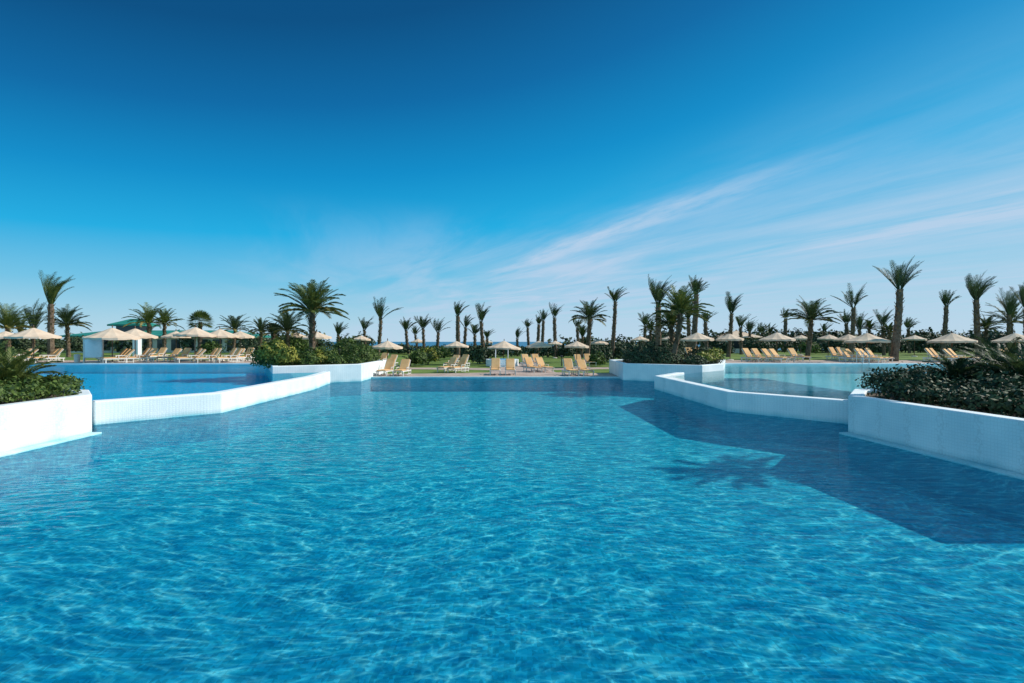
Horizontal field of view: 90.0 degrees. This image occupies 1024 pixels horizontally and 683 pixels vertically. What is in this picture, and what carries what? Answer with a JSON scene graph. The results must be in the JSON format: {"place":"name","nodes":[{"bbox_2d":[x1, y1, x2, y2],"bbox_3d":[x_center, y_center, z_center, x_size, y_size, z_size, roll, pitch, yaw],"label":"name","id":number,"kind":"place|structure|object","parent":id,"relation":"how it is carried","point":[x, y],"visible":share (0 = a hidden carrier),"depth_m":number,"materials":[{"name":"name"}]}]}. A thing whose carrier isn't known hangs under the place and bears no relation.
{"place":"outdoors","nodes":[
{"label":"outdoors","id":0,"kind":"place"},
{"bbox_2d":[21,360,254,362],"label":"terrace paving","id":1,"kind":"structure","parent":0,"point":[96,361],"depth_m":40.45,"materials":[{"name":"stone"}]},
{"bbox_2d":[3,325,61,361],"bbox_3d":[-36.410,0.168,38.977,3.273,2.825,3.273,0,1,0],"label":"beach umbrella","id":2,"kind":"object","parent":1,"relation":"on","point":[33,333],"visible":0.88,"depth_m":38.26,"materials":[{"name":"fabric"}]},
{"bbox_2d":[83,336,103,362],"bbox_3d":[-31.396,0.600,38.400,1.460,1.960,0.120,0,0,0],"label":"white screen panel","id":3,"kind":"object","parent":1,"relation":"on","point":[93,348],"visible":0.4,"depth_m":38.36,"materials":[{"name":"fabric"}]},
{"bbox_2d":[82,325,140,362],"bbox_3d":[-30.024,0.175,38.465,3.476,2.811,3.476,1,1,0],"label":"beach umbrella","id":4,"kind":"object","parent":1,"relation":"on","point":[112,333],"visible":0.98,"depth_m":37.68,"materials":[{"name":"fabric"}]},
{"bbox_2d":[101,349,134,362],"bbox_3d":[-29.162,1.076,37.926,0.728,0.999,1.901,0,0,40],"label":"sun lounger","id":5,"kind":"object","parent":1,"relation":"on","point":[125,356],"visible":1,"depth_m":38.02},
{"bbox_2d":[126,326,157,360],"bbox_3d":[-30.170,0.167,40.990,3.098,2.826,3.098,0,0,0],"label":"beach umbrella","id":6,"kind":"object","parent":1,"relation":"on","point":[139,333],"visible":0.67,"depth_m":40.60,"materials":[{"name":"fabric"}]},
{"bbox_2d":[173,325,216,360],"bbox_3d":[-24.774,0.129,40.024,2.936,2.902,2.936,1,-1,0],"label":"beach umbrella","id":7,"kind":"object","parent":1,"relation":"on","point":[195,331],"visible":0.84,"depth_m":39.35,"materials":[{"name":"fabric"}]},
{"bbox_2d":[200,327,238,360],"bbox_3d":[-23.914,0.181,41.970,2.774,2.798,2.774,-1,1,0],"label":"beach umbrella","id":8,"kind":"object","parent":1,"relation":"on","point":[220,333],"visible":0.8,"depth_m":41.42,"materials":[{"name":"fabric"}]},
{"bbox_2d":[38,374,269,400],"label":"pool floor","id":9,"kind":"structure","parent":0,"point":[110,386],"depth_m":28.04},
{"bbox_2d":[21,363,264,373],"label":"wall","id":10,"kind":"structure","parent":9,"relation":"on","point":[159,368],"depth_m":36.75,"materials":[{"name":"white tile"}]},
{"bbox_2d":[0,391,1023,682],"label":"pool floor","id":11,"kind":"structure","parent":0,"point":[650,663],"depth_m":7.28,"materials":[{"name":"tile"}]},
{"bbox_2d":[0,389,91,452],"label":"planter wall","id":12,"kind":"structure","parent":11,"relation":"on","point":[28,423],"depth_m":11.46,"materials":[{"name":"white tile"}]},
{"bbox_2d":[0,344,64,386],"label":"palm shrub","id":13,"kind":"object","parent":12,"relation":"on","point":[12,367],"visible":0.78,"depth_m":13.25,"materials":[{"name":"green plant"}]},
{"bbox_2d":[0,371,90,403],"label":"hedge","id":14,"kind":"object","parent":12,"relation":"on","point":[24,389],"visible":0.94,"depth_m":12.25,"materials":[{"name":"green plant"}]},
{"bbox_2d":[0,432,101,497],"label":"pool ledge","id":15,"kind":"object","parent":11,"relation":"on","point":[33,461],"visible":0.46,"depth_m":11.20,"materials":[{"name":"white tile"}]},
{"bbox_2d":[95,391,318,452],"bbox_3d":[-10.273,3.020,19.163,2.409,1.320,10.482,0,0,0],"label":"pool ledge","id":16,"kind":"object","parent":11,"relation":"on","point":[128,445],"visible":0.34,"depth_m":15.77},
{"bbox_2d":[92,372,329,431],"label":"pool wall","id":17,"kind":"structure","parent":11,"relation":"on","point":[120,411],"depth_m":16.00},
{"bbox_2d":[265,360,385,396],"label":"planter wall","id":18,"kind":"structure","parent":11,"relation":"on","point":[353,373],"depth_m":28.95,"materials":[{"name":"white concrete"}]},
{"bbox_2d":[255,338,325,362],"bbox_3d":[-12.736,0.525,29.563,3.520,1.437,3.031,0,0,40],"label":"flowering shrub","id":19,"kind":"object","parent":18,"relation":"on","point":[284,351],"visible":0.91,"depth_m":29.04,"materials":[{"name":"green plant"}]},
{"bbox_2d":[275,277,349,363],"bbox_3d":[-12.246,-1.246,31.479,4.414,5.493,4.216,0,0,-15],"label":"palm tree","id":20,"kind":"object","parent":18,"relation":"in","point":[313,300],"visible":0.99,"depth_m":31.12,"materials":[{"name":"green plant"}]},
{"bbox_2d":[245,342,382,368],"bbox_3d":[-12.280,0.856,31.540,8.461,1.697,7.232,0,0,-15],"label":"shrub","id":21,"kind":"object","parent":18,"relation":"on","point":[354,355],"visible":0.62,"depth_m":30.71,"materials":[{"name":"green plant"}]},
{"bbox_2d":[371,377,618,390],"bbox_3d":[-0.850,2.900,31.930,16.200,1.420,0.160,0,0,0],"label":"pool edge","id":22,"kind":"object","parent":11,"relation":"on","point":[405,385],"visible":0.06,"depth_m":31.85,"materials":[{"name":"blue tile"}]},
{"bbox_2d":[609,359,724,394],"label":"planter wall","id":23,"kind":"structure","parent":11,"relation":"on","point":[638,372],"depth_m":29.61,"materials":[{"name":"white tile"}]},
{"bbox_2d":[649,307,692,343],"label":"palm tree","id":24,"kind":"object","parent":23,"relation":"on","point":[670,321],"visible":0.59,"depth_m":33.33,"materials":[{"name":"green plant"}]},
{"bbox_2d":[621,341,725,364],"bbox_3d":[10.397,0.792,33.530,6.600,1.704,8.737,0,0,24],"label":"shrub","id":25,"kind":"object","parent":23,"relation":"on","point":[664,355],"visible":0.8,"depth_m":31.25,"materials":[{"name":"green plant"}]},
{"bbox_2d":[648,283,714,354],"bbox_3d":[10.391,-1.022,31.599,3.648,5.140,3.820,0,0,-28],"label":"palm tree","id":26,"kind":"object","parent":23,"relation":"on","point":[681,300],"visible":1,"depth_m":31.29,"materials":[{"name":"green plant"}]},
{"bbox_2d":[696,347,724,360],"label":"flowering shrub","id":27,"kind":"object","parent":23,"relation":"on","point":[715,352],"visible":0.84,"depth_m":31.40,"materials":[{"name":"green plant"}]},
{"bbox_2d":[654,372,847,449],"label":"pool wall","id":28,"kind":"structure","parent":11,"relation":"on","point":[805,408],"depth_m":16.16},
{"bbox_2d":[839,432,1023,526],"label":"pool ledge","id":29,"kind":"object","parent":11,"relation":"on","point":[956,482],"visible":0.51,"depth_m":9.97,"materials":[{"name":"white tile"}]},
{"bbox_2d":[848,388,1023,473],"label":"planter wall","id":30,"kind":"structure","parent":11,"relation":"on","point":[983,437],"depth_m":10.28,"materials":[{"name":"white tile"}]},
{"bbox_2d":[855,358,1023,417],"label":"shrub","id":31,"kind":"object","parent":30,"relation":"on","point":[1003,392],"visible":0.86,"depth_m":11.89,"materials":[{"name":"green plant"}]},
{"bbox_2d":[913,350,995,383],"bbox_3d":[11.997,0.849,13.989,1.680,1.203,1.828,0,0,19],"label":"palm shrub","id":32,"kind":"object","parent":30,"relation":"on","point":[957,365],"visible":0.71,"depth_m":13.71,"materials":[{"name":"green plant"}]},
{"bbox_2d":[938,336,1023,373],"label":"palm shrub","id":33,"kind":"object","parent":30,"relation":"on","point":[1001,348],"visible":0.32,"depth_m":14.19,"materials":[{"name":"green plant"}]},
{"bbox_2d":[971,343,1023,376],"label":"palm shrub","id":34,"kind":"object","parent":30,"relation":"on","point":[1015,362],"visible":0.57,"depth_m":12.74,"materials":[{"name":"green plant"}]},
{"bbox_2d":[0,378,1023,682],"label":"pool water","id":35,"kind":"structure","parent":0,"point":[688,644],"depth_m":5.72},
{"bbox_2d":[0,0,1023,390],"label":"sky","id":36,"kind":"structure","parent":0,"point":[514,157],"materials":[{"name":"blue"}]},
{"bbox_2d":[18,350,1021,373],"bbox_3d":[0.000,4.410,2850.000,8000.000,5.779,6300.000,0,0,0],"label":"ground lawn","id":37,"kind":"structure","parent":0,"point":[551,361],"depth_m":54.21,"materials":[{"name":"green plant"}]},
{"bbox_2d":[0,332,39,352],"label":"shrub","id":38,"kind":"object","parent":37,"relation":"on","point":[24,344],"visible":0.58,"depth_m":56.23,"materials":[{"name":"green plant"}]},
{"bbox_2d":[0,302,41,353],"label":"palm tree","id":39,"kind":"object","parent":37,"relation":"on","point":[8,321],"visible":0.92,"depth_m":49.94,"materials":[{"name":"green plant"}]},
{"bbox_2d":[21,298,55,350],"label":"palm tree","id":40,"kind":"object","parent":37,"relation":"on","point":[40,317],"visible":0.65,"depth_m":55.86,"materials":[{"name":"green plant"}]},
{"bbox_2d":[30,339,65,352],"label":"shrub","id":41,"kind":"object","parent":37,"relation":"on","point":[57,345],"visible":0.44,"depth_m":60.15,"materials":[{"name":"green plant"}]},
{"bbox_2d":[38,270,73,359],"bbox_3d":[-40.873,-2.325,45.905,2.567,8.092,1.920,0,0,0],"label":"palm tree","id":42,"kind":"object","parent":37,"relation":"on","point":[53,289],"visible":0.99,"depth_m":45.80,"materials":[{"name":"green plant"}]},
{"bbox_2d":[44,304,91,356],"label":"palm tree","id":43,"kind":"object","parent":37,"relation":"on","point":[65,317],"visible":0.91,"depth_m":53.84,"materials":[{"name":"green plant"}]},
{"bbox_2d":[64,335,83,351],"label":"shrub","id":44,"kind":"object","parent":37,"relation":"on","point":[76,345],"visible":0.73,"depth_m":63.33,"materials":[{"name":"green plant"}]},
{"bbox_2d":[121,302,176,348],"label":"palm tree","id":45,"kind":"object","parent":37,"relation":"on","point":[149,314],"visible":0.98,"depth_m":59.81,"materials":[{"name":"green plant"}]},
{"bbox_2d":[144,308,184,355],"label":"palm tree","id":46,"kind":"object","parent":37,"relation":"on","point":[165,312],"visible":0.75,"depth_m":61.86,"materials":[{"name":"green plant"}]},
{"bbox_2d":[59,319,270,352],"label":"garden pavilion","id":47,"kind":"structure","parent":37,"relation":"on","point":[158,341],"depth_m":74.50,"materials":[{"name":"paint"}]},
{"bbox_2d":[104,339,235,349],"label":"windows","id":48,"kind":"structure","parent":47,"relation":"in","point":[159,341],"depth_m":74.44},
{"bbox_2d":[189,310,214,350],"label":"palm tree","id":49,"kind":"object","parent":37,"relation":"on","point":[199,314],"visible":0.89,"depth_m":63.76,"materials":[{"name":"green plant"}]},
{"bbox_2d":[195,339,224,353],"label":"shrub","id":50,"kind":"object","parent":37,"relation":"on","point":[209,346],"visible":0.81,"depth_m":63.49,"materials":[{"name":"green plant"}]},
{"bbox_2d":[216,314,251,348],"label":"palm tree","id":51,"kind":"object","parent":37,"relation":"on","point":[236,323],"visible":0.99,"depth_m":65.79,"materials":[{"name":"green plant"}]},
{"bbox_2d":[247,316,271,347],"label":"palm tree","id":52,"kind":"object","parent":37,"relation":"on","point":[259,325],"visible":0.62,"depth_m":61.80,"materials":[{"name":"green plant"}]},
{"bbox_2d":[260,322,285,340],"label":"palm tree","id":53,"kind":"object","parent":37,"relation":"on","point":[271,333],"visible":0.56,"depth_m":49.74,"materials":[{"name":"green plant"}]},
{"bbox_2d":[262,311,308,346],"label":"palm tree","id":54,"kind":"object","parent":37,"relation":"on","point":[284,321],"visible":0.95,"depth_m":47.66,"materials":[{"name":"green plant"}]},
{"bbox_2d":[273,332,308,351],"bbox_3d":[-21.418,0.222,49.706,4.205,2.430,3.988,0,0,0],"label":"shrub","id":55,"kind":"object","parent":37,"relation":"on","point":[297,343],"visible":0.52,"depth_m":49.02,"materials":[{"name":"green plant"}]},
{"bbox_2d":[331,337,356,356],"bbox_3d":[-15.087,0.460,46.159,2.839,2.229,2.968,0,0,0],"label":"shrub","id":56,"kind":"object","parent":37,"relation":"on","point":[340,343],"visible":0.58,"depth_m":45.49,"materials":[{"name":"green plant"}]},
{"bbox_2d":[372,338,402,358],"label":"beach umbrella","id":57,"kind":"object","parent":37,"relation":"on","point":[387,344],"visible":0.87,"depth_m":42.30,"materials":[{"name":"fabric"}]},
{"bbox_2d":[372,296,403,353],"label":"palm tree","id":58,"kind":"object","parent":37,"relation":"on","point":[380,311],"visible":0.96,"depth_m":57.83,"materials":[{"name":"green plant"}]},
{"bbox_2d":[410,348,429,364],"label":"shrub","id":59,"kind":"object","parent":37,"relation":"on","point":[422,357],"visible":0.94,"depth_m":46.24,"materials":[{"name":"green plant"}]},
{"bbox_2d":[414,315,431,349],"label":"palm tree","id":60,"kind":"object","parent":37,"relation":"on","point":[423,323],"visible":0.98,"depth_m":65.82,"materials":[{"name":"green plant"}]},
{"bbox_2d":[426,345,452,357],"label":"shrub","id":61,"kind":"object","parent":37,"relation":"on","point":[441,353],"visible":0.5,"depth_m":63.74,"materials":[{"name":"green plant"}]},
{"bbox_2d":[454,301,468,359],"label":"palm tree","id":62,"kind":"object","parent":37,"relation":"on","point":[458,311],"visible":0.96,"depth_m":63.80,"materials":[{"name":"green plant"}]},
{"bbox_2d":[471,344,486,363],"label":"shrub","id":63,"kind":"object","parent":37,"relation":"on","point":[479,355],"visible":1,"depth_m":48.57,"materials":[{"name":"green plant"}]},
{"bbox_2d":[475,302,490,347],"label":"palm tree","id":64,"kind":"object","parent":37,"relation":"on","point":[481,314],"visible":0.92,"depth_m":55.85,"materials":[{"name":"green plant"}]},
{"bbox_2d":[372,372,618,376],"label":"pool deck","id":65,"kind":"structure","parent":37,"relation":"on","point":[530,374],"depth_m":33.13,"materials":[{"name":"stone"}]},
{"bbox_2d":[376,359,395,375],"bbox_3d":[-8.172,1.670,33.324,0.728,1.060,1.900,0,0,8],"label":"sun lounger","id":66,"kind":"object","parent":65,"relation":"on","point":[389,365],"visible":0.94,"depth_m":33.75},
{"bbox_2d":[392,359,410,375],"bbox_3d":[-7.130,1.682,33.177,0.728,1.037,1.900,0,0,5],"label":"sun lounger","id":67,"kind":"object","parent":65,"relation":"on","point":[404,365],"visible":0.98,"depth_m":33.61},
{"bbox_2d":[562,358,579,375],"bbox_3d":[3.800,1.659,33.268,0.728,1.081,1.900,0,0,-9],"label":"sun lounger","id":68,"kind":"object","parent":65,"relation":"on","point":[568,364],"visible":0.98,"depth_m":33.70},
{"bbox_2d":[575,359,593,375],"bbox_3d":[4.737,1.701,33.434,0.728,0.998,1.901,0,0,-10],"label":"sun lounger","id":69,"kind":"object","parent":65,"relation":"on","point":[581,365],"visible":0.94,"depth_m":33.89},
{"bbox_2d":[0,326,1023,356],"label":"distant trees","id":70,"kind":"object","parent":37,"relation":"on","point":[664,334],"visible":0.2,"depth_m":75.77,"materials":[{"name":"green plant"}]},
{"bbox_2d":[549,302,562,357],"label":"palm tree","id":71,"kind":"object","parent":37,"relation":"on","point":[554,311],"visible":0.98,"depth_m":67.81,"materials":[{"name":"green plant"}]},
{"bbox_2d":[550,342,575,356],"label":"shrub","id":72,"kind":"object","parent":37,"relation":"on","point":[562,350],"visible":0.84,"depth_m":67.44,"materials":[{"name":"green plant"}]},
{"bbox_2d":[568,297,609,361],"bbox_3d":[8.113,-1.142,53.965,4.261,7.013,4.548,0,0,22],"label":"palm tree","id":73,"kind":"object","parent":37,"relation":"on","point":[590,311],"visible":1,"depth_m":53.78,"materials":[{"name":"green plant"}]},
{"bbox_2d":[588,351,606,364],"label":"shrub","id":74,"kind":"object","parent":37,"relation":"on","point":[598,358],"visible":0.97,"depth_m":46.71,"materials":[{"name":"green plant"}]},
{"bbox_2d":[604,286,629,356],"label":"palm tree","id":75,"kind":"object","parent":37,"relation":"on","point":[616,296],"visible":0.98,"depth_m":55.83,"materials":[{"name":"green plant"}]},
{"bbox_2d":[648,274,676,355],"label":"palm tree","id":76,"kind":"object","parent":37,"relation":"on","point":[656,292],"visible":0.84,"depth_m":45.80,"materials":[{"name":"green plant"}]},
{"bbox_2d":[688,275,708,348],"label":"palm tree","id":77,"kind":"object","parent":37,"relation":"on","point":[695,284],"visible":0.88,"depth_m":51.77,"materials":[{"name":"green plant"}]},
{"bbox_2d":[724,292,743,356],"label":"palm tree","id":78,"kind":"object","parent":37,"relation":"on","point":[731,307],"visible":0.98,"depth_m":53.85,"materials":[{"name":"green plant"}]},
{"bbox_2d":[711,331,763,352],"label":"beach kiosk","id":79,"kind":"object","parent":37,"relation":"on","point":[736,343],"visible":0.13,"depth_m":70.50,"materials":[{"name":"paint"}]},
{"bbox_2d":[735,314,756,354],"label":"palm tree","id":80,"kind":"object","parent":37,"relation":"on","point":[740,321],"visible":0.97,"depth_m":61.87,"materials":[{"name":"green plant"}]},
{"bbox_2d":[743,336,775,351],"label":"shrub","id":81,"kind":"object","parent":37,"relation":"on","point":[756,343],"visible":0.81,"depth_m":65.26,"materials":[{"name":"green plant"}]},
{"bbox_2d":[795,342,820,353],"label":"shrub","id":82,"kind":"object","parent":37,"relation":"on","point":[802,346],"visible":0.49,"depth_m":61.01,"materials":[{"name":"green plant"}]},
{"bbox_2d":[780,295,842,359],"bbox_3d":[26.732,-1.238,46.002,4.805,5.988,4.437,0,0,0],"label":"palm tree","id":83,"kind":"object","parent":37,"relation":"on","point":[811,312],"visible":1,"depth_m":45.79,"materials":[{"name":"green plant"}]},
{"bbox_2d":[805,333,857,351],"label":"shrub","id":84,"kind":"object","parent":37,"relation":"on","point":[832,343],"visible":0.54,"depth_m":65.16,"materials":[{"name":"green plant"}]},
{"bbox_2d":[830,282,866,353],"bbox_3d":[39.054,-2.447,58.016,4.306,8.320,3.319,0,0,0],"label":"palm tree","id":85,"kind":"object","parent":37,"relation":"on","point":[853,314],"visible":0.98,"depth_m":57.83,"materials":[{"name":"green plant"}]},
{"bbox_2d":[850,309,872,352],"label":"palm tree","id":86,"kind":"object","parent":37,"relation":"on","point":[859,322],"visible":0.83,"depth_m":65.87,"materials":[{"name":"green plant"}]},
{"bbox_2d":[862,335,899,352],"bbox_3d":[47.138,0.370,65.736,4.151,2.370,4.366,0,0,28],"label":"shrub","id":87,"kind":"object","parent":37,"relation":"on","point":[876,347],"visible":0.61,"depth_m":64.72,"materials":[{"name":"green plant"}]},
{"bbox_2d":[873,308,894,354],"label":"palm tree","id":88,"kind":"object","parent":37,"relation":"on","point":[884,319],"visible":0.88,"depth_m":61.86,"materials":[{"name":"green plant"}]},
{"bbox_2d":[876,322,902,355],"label":"palm tree","id":89,"kind":"object","parent":37,"relation":"on","point":[889,329],"visible":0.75,"depth_m":59.91,"materials":[{"name":"green plant"}]},
{"bbox_2d":[873,255,921,360],"bbox_3d":[31.202,-2.520,41.189,2.232,8.560,3.462,0,0,-23],"label":"palm tree","id":90,"kind":"object","parent":37,"relation":"on","point":[901,279],"visible":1,"depth_m":40.81,"materials":[{"name":"green plant"}]},
{"bbox_2d":[904,317,919,352],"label":"palm tree","id":91,"kind":"object","parent":37,"relation":"on","point":[908,325],"visible":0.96,"depth_m":69.84,"materials":[{"name":"green plant"}]},
{"bbox_2d":[906,335,959,352],"bbox_3d":[52.363,0.303,63.753,5.233,2.487,3.876,0,0,32],"label":"shrub","id":92,"kind":"object","parent":37,"relation":"on","point":[920,346],"visible":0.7,"depth_m":63.61,"materials":[{"name":"green plant"}]},
{"bbox_2d":[939,290,961,355],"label":"palm tree","id":93,"kind":"object","parent":37,"relation":"on","point":[945,299],"visible":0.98,"depth_m":59.84,"materials":[{"name":"green plant"}]},
{"bbox_2d":[964,271,997,358],"bbox_3d":[42.974,-2.358,46.940,2.362,8.199,3.560,0,0,38],"label":"palm tree","id":94,"kind":"object","parent":37,"relation":"on","point":[976,290],"visible":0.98,"depth_m":46.81,"materials":[{"name":"green plant"}]},
{"bbox_2d":[969,314,1005,353],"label":"palm tree","id":95,"kind":"object","parent":37,"relation":"on","point":[984,321],"visible":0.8,"depth_m":63.82,"materials":[{"name":"green plant"}]},
{"bbox_2d":[981,297,1022,333],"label":"palm tree","id":96,"kind":"object","parent":37,"relation":"on","point":[1015,316],"visible":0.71,"depth_m":61.83,"materials":[{"name":"green plant"}]},
{"bbox_2d":[996,286,1023,347],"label":"palm tree","id":97,"kind":"object","parent":37,"relation":"on","point":[1009,308],"visible":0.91,"depth_m":57.81,"materials":[{"name":"green plant"}]},
{"bbox_2d":[491,363,552,371],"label":"garden path","id":98,"kind":"structure","parent":0,"point":[519,368],"depth_m":40.70,"materials":[{"name":"stone"}]},
{"bbox_2d":[487,339,520,358],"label":"beach umbrella","id":99,"kind":"object","parent":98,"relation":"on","point":[504,345],"visible":0.82,"depth_m":51.04,"materials":[{"name":"fabric"}]},
{"bbox_2d":[326,342,899,349],"bbox_3d":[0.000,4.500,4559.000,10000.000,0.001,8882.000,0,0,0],"label":"sea","id":100,"kind":"structure","parent":0,"point":[524,344],"depth_m":1152.29,"materials":[{"name":"liquid"}]},
{"bbox_2d":[700,374,879,398],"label":"pool floor","id":101,"kind":"structure","parent":0,"point":[839,383],"depth_m":28.72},
{"bbox_2d":[725,363,987,380],"bbox_3d":[37.550,2.200,36.950,44.900,1.280,0.400,0,0,0],"label":"pool coping","id":102,"kind":"object","parent":101,"relation":"on","point":[742,368],"depth_m":36.75,"materials":[{"name":"white tile"}]},
{"bbox_2d":[725,360,984,362],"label":"terrace paving","id":103,"kind":"structure","parent":0,"point":[824,361],"depth_m":40.45,"materials":[{"name":"stone"}]},
{"bbox_2d":[680,333,713,345],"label":"beach umbrella","id":104,"kind":"object","parent":103,"relation":"on","point":[697,337],"visible":0.89,"depth_m":41.22,"materials":[{"name":"fabric"}]},
{"bbox_2d":[716,331,743,359],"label":"beach umbrella","id":105,"kind":"object","parent":103,"relation":"on","point":[729,337],"visible":0.98,"depth_m":42.45,"materials":[{"name":"fabric"}]},
{"bbox_2d":[759,330,795,359],"bbox_3d":[22.771,0.297,44.002,2.872,2.566,2.872,-1,0,0],"label":"beach umbrella","id":106,"kind":"object","parent":103,"relation":"on","point":[776,336],"visible":0.89,"depth_m":43.20,"materials":[{"name":"fabric"}]},
{"bbox_2d":[844,331,890,353],"bbox_3d":[29.137,0.342,42.017,3.228,2.476,3.228,0,-1,0],"label":"beach umbrella","id":107,"kind":"object","parent":103,"relation":"on","point":[866,337],"visible":0.85,"depth_m":41.28,"materials":[{"name":"fabric"}]},
{"bbox_2d":[927,331,977,359],"bbox_3d":[36.095,0.342,42.013,3.226,2.476,3.226,-1,-1,0],"label":"beach umbrella","id":108,"kind":"object","parent":103,"relation":"on","point":[951,337],"visible":0.9,"depth_m":41.26,"materials":[{"name":"fabric"}]},
{"bbox_2d":[991,331,1023,343],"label":"beach umbrella","id":109,"kind":"object","parent":103,"relation":"on","point":[1007,338],"visible":0.67,"depth_m":41.72,"materials":[{"name":"fabric"}]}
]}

